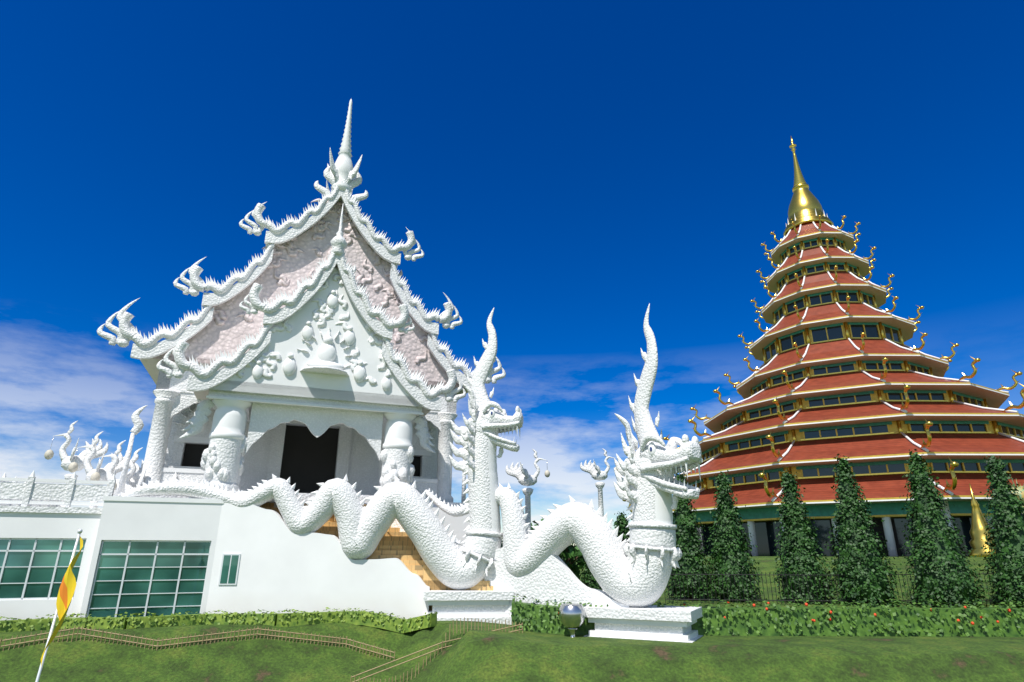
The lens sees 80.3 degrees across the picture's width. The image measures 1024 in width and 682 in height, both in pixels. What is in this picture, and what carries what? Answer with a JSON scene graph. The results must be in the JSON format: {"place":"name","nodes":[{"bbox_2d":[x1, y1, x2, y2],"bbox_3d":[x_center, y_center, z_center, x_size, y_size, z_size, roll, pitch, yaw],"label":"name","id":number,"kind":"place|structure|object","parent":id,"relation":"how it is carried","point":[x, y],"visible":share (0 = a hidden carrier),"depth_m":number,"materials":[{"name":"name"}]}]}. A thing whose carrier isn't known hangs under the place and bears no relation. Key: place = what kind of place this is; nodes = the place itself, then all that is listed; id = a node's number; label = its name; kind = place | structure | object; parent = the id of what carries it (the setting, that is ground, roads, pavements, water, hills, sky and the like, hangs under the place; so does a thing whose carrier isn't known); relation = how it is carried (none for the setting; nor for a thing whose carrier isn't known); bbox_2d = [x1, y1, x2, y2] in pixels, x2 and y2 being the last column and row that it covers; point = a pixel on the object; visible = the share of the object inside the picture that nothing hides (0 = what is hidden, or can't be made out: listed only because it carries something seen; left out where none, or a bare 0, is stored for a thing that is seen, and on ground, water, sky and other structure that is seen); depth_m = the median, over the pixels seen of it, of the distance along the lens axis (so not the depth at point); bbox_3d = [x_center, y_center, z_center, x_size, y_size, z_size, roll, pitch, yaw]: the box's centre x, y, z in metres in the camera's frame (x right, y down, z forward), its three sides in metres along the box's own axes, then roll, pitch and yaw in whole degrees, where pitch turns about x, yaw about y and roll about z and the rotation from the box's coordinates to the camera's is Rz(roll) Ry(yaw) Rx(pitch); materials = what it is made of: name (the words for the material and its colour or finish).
{"place":"outdoors","nodes":[
{"label":"outdoors","id":0,"kind":"place"},
{"bbox_2d":[0,556,1023,681],"bbox_3d":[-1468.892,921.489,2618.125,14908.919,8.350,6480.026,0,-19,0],"label":"ground","id":1,"kind":"structure","parent":0,"point":[480,655],"depth_m":15.93,"materials":[{"name":"green plant"}]},
{"bbox_2d":[35,529,82,681],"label":"flag","id":2,"kind":"object","parent":1,"relation":"on","point":[66,591],"visible":1,"depth_m":9.33,"materials":[{"name":"fabric"},{"name":"metal"}]},
{"bbox_2d":[0,626,394,659],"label":"bamboo fence","id":3,"kind":"object","parent":1,"relation":"on","point":[175,638],"visible":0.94,"depth_m":16.86,"materials":[{"name":"brown wood"}]},
{"bbox_2d":[0,607,437,633],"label":"hedge","id":4,"kind":"object","parent":1,"relation":"on","point":[382,620],"visible":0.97,"depth_m":18.20,"materials":[{"name":"green plant"}]},
{"bbox_2d":[0,471,468,619],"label":"base building","id":5,"kind":"structure","parent":1,"relation":"on","point":[137,555],"depth_m":19.00,"materials":[{"name":"white paint"}]},
{"bbox_2d":[44,421,107,506],"bbox_3d":[-17.949,5.226,24.732,2.408,4.084,1.311,6,-20,-18],"label":"lamp post","id":6,"kind":"object","parent":5,"relation":"on","point":[67,460],"visible":0.7,"depth_m":25.00,"materials":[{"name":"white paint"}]},
{"bbox_2d":[68,431,134,507],"bbox_3d":[-16.083,5.190,23.640,2.408,3.430,1.311,6,-20,-18],"label":"lamp post","id":7,"kind":"object","parent":5,"relation":"on","point":[88,468],"visible":0.48,"depth_m":23.81,"materials":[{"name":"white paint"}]},
{"bbox_2d":[90,440,143,495],"bbox_3d":[-14.664,5.187,22.918,2.408,2.958,1.311,6,-20,-18],"label":"lamp post","id":8,"kind":"object","parent":5,"relation":"on","point":[134,479],"visible":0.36,"depth_m":23.07,"materials":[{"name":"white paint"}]},
{"bbox_2d":[107,447,176,490],"bbox_3d":[-13.766,5.244,22.573,2.408,2.622,1.311,6,-20,-18],"label":"lamp post","id":9,"kind":"object","parent":5,"relation":"on","point":[130,474],"visible":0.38,"depth_m":22.74,"materials":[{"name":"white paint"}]},
{"bbox_2d":[97,99,505,507],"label":"temple hall","id":10,"kind":"structure","parent":5,"relation":"on","point":[305,355],"depth_m":24.22,"materials":[{"name":"white paint"}]},
{"bbox_2d":[205,503,429,618],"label":"stair wall","id":11,"kind":"structure","parent":1,"relation":"on","point":[267,560],"depth_m":19.87,"materials":[{"name":"white paint"}]},
{"bbox_2d":[260,502,496,610],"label":"stairs","id":12,"kind":"structure","parent":1,"relation":"on","point":[395,543],"depth_m":20.94,"materials":[{"name":"beige tile"}]},
{"bbox_2d":[351,617,522,681],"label":"bamboo fence","id":13,"kind":"object","parent":1,"relation":"on","point":[502,628],"visible":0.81,"depth_m":16.72,"materials":[{"name":"brown wood"}]},
{"bbox_2d":[391,519,628,616],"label":"stair wall","id":14,"kind":"structure","parent":1,"relation":"on","point":[552,578],"depth_m":19.42,"materials":[{"name":"white paint"}]},
{"bbox_2d":[501,520,537,547],"bbox_3d":[0.998,10.876,30.499,4.114,3.647,3.914,0,-19,0],"label":"broadleaf tree","id":15,"kind":"object","parent":1,"relation":"on","point":[536,524],"depth_m":30.58,"materials":[{"name":"green plant"}]},
{"bbox_2d":[505,449,549,533],"bbox_3d":[0.614,7.463,24.396,1.734,6.217,0.944,6,-20,-18],"label":"lamp post","id":16,"kind":"object","parent":1,"relation":"on","point":[522,476],"visible":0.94,"depth_m":24.76,"materials":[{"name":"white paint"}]},
{"bbox_2d":[531,518,591,579],"bbox_3d":[2.484,9.583,27.290,4.188,3.964,4.047,-11,-22,29],"label":"broadleaf tree","id":17,"kind":"object","parent":1,"relation":"on","point":[571,554],"visible":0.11,"depth_m":26.91,"materials":[{"name":"green plant"}]},
{"bbox_2d":[423,590,702,642],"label":"naga pedestals","id":18,"kind":"object","parent":1,"relation":"on","point":[666,623],"visible":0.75,"depth_m":17.83,"materials":[{"name":"white paint"}]},
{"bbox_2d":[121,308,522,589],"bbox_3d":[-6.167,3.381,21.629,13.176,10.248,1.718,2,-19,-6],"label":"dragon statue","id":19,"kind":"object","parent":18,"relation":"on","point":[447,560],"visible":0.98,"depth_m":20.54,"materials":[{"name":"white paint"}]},
{"bbox_2d":[424,303,702,607],"bbox_3d":[1.566,3.993,21.287,10.237,9.659,2.033,-12,-22,30],"label":"dragon statue","id":20,"kind":"object","parent":18,"relation":"on","point":[635,571],"visible":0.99,"depth_m":18.81,"materials":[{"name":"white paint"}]},
{"bbox_2d":[559,603,585,636],"bbox_3d":[1.775,8.289,17.831,0.950,1.020,0.800,0,-19,0],"label":"floodlight","id":21,"kind":"object","parent":1,"relation":"on","point":[572,617],"visible":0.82,"depth_m":17.64,"materials":[{"name":"silver metal"}]},
{"bbox_2d":[580,562,600,589],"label":"cypress tree","id":22,"kind":"object","parent":1,"relation":"on","point":[589,579],"visible":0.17,"depth_m":30.75,"materials":[{"name":"green plant"}]},
{"bbox_2d":[580,448,616,591],"bbox_3d":[4.138,8.427,28.300,1.734,6.800,0.944,6,-20,-18],"label":"lamp post","id":23,"kind":"object","parent":1,"relation":"on","point":[596,472],"visible":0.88,"depth_m":28.77,"materials":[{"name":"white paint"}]},
{"bbox_2d":[601,511,631,589],"bbox_3d":[5.355,10.249,28.102,2.437,4.822,2.778,9,-21,-25],"label":"cypress tree","id":24,"kind":"object","parent":1,"relation":"on","point":[621,522],"visible":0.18,"depth_m":28.55,"materials":[{"name":"green plant"}]},
{"bbox_2d":[664,472,718,601],"bbox_3d":[8.167,9.390,28.763,2.834,6.400,3.004,0,-19,0],"label":"cypress tree","id":25,"kind":"object","parent":1,"relation":"on","point":[689,544],"visible":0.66,"depth_m":27.99,"materials":[{"name":"green plant"}]},
{"bbox_2d":[702,470,766,602],"bbox_3d":[10.159,9.192,28.068,3.182,6.290,2.852,8,-21,-21],"label":"cypress tree","id":26,"kind":"object","parent":1,"relation":"on","point":[729,554],"visible":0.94,"depth_m":27.42,"materials":[{"name":"green plant"}]},
{"bbox_2d":[510,594,1023,636],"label":"flowering hedge","id":27,"kind":"object","parent":1,"relation":"on","point":[773,619],"visible":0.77,"depth_m":18.08,"materials":[{"name":"green plant"}]},
{"bbox_2d":[768,470,836,603],"bbox_3d":[12.717,8.836,27.122,2.812,6.392,3.072,-11,-22,29],"label":"cypress tree","id":28,"kind":"object","parent":1,"relation":"on","point":[797,550],"visible":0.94,"depth_m":26.62,"materials":[{"name":"green plant"}]},
{"bbox_2d":[623,137,1023,556],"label":"pagoda","id":29,"kind":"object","parent":1,"relation":"on","point":[844,370],"visible":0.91,"depth_m":55.25,"materials":[{"name":"tile"}]},
{"bbox_2d":[664,571,998,604],"bbox_3d":[14.366,10.333,25.319,15.717,1.452,0.191,-2,-19,6],"label":"iron fence","id":30,"kind":"object","parent":1,"relation":"on","point":[757,574],"visible":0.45,"depth_m":25.64,"materials":[{"name":"black metal"}]},
{"bbox_2d":[821,454,911,606],"bbox_3d":[14.941,8.282,26.291,3.319,6.838,3.250,0,-19,0],"label":"cypress tree","id":31,"kind":"object","parent":1,"relation":"on","point":[861,568],"visible":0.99,"depth_m":25.60,"materials":[{"name":"green plant"}]},
{"bbox_2d":[896,449,992,607],"bbox_3d":[17.671,7.990,25.527,3.230,6.910,3.427,-15,-25,37],"label":"cypress tree","id":32,"kind":"object","parent":1,"relation":"on","point":[941,571],"visible":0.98,"depth_m":24.78,"materials":[{"name":"green plant"}]},
{"bbox_2d":[968,477,1023,556],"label":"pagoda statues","id":33,"kind":"object","parent":1,"relation":"on","point":[977,535],"visible":0.36,"depth_m":39.01,"materials":[{"name":"gold metal"}]},
{"bbox_2d":[975,455,1023,607],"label":"cypress tree","id":34,"kind":"object","parent":1,"relation":"on","point":[1006,522],"visible":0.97,"depth_m":24.52,"materials":[{"name":"green plant"}]},
{"bbox_2d":[0,0,1023,545],"label":"sky","id":35,"kind":"structure","parent":0,"point":[565,169],"materials":[{"name":"blue"}]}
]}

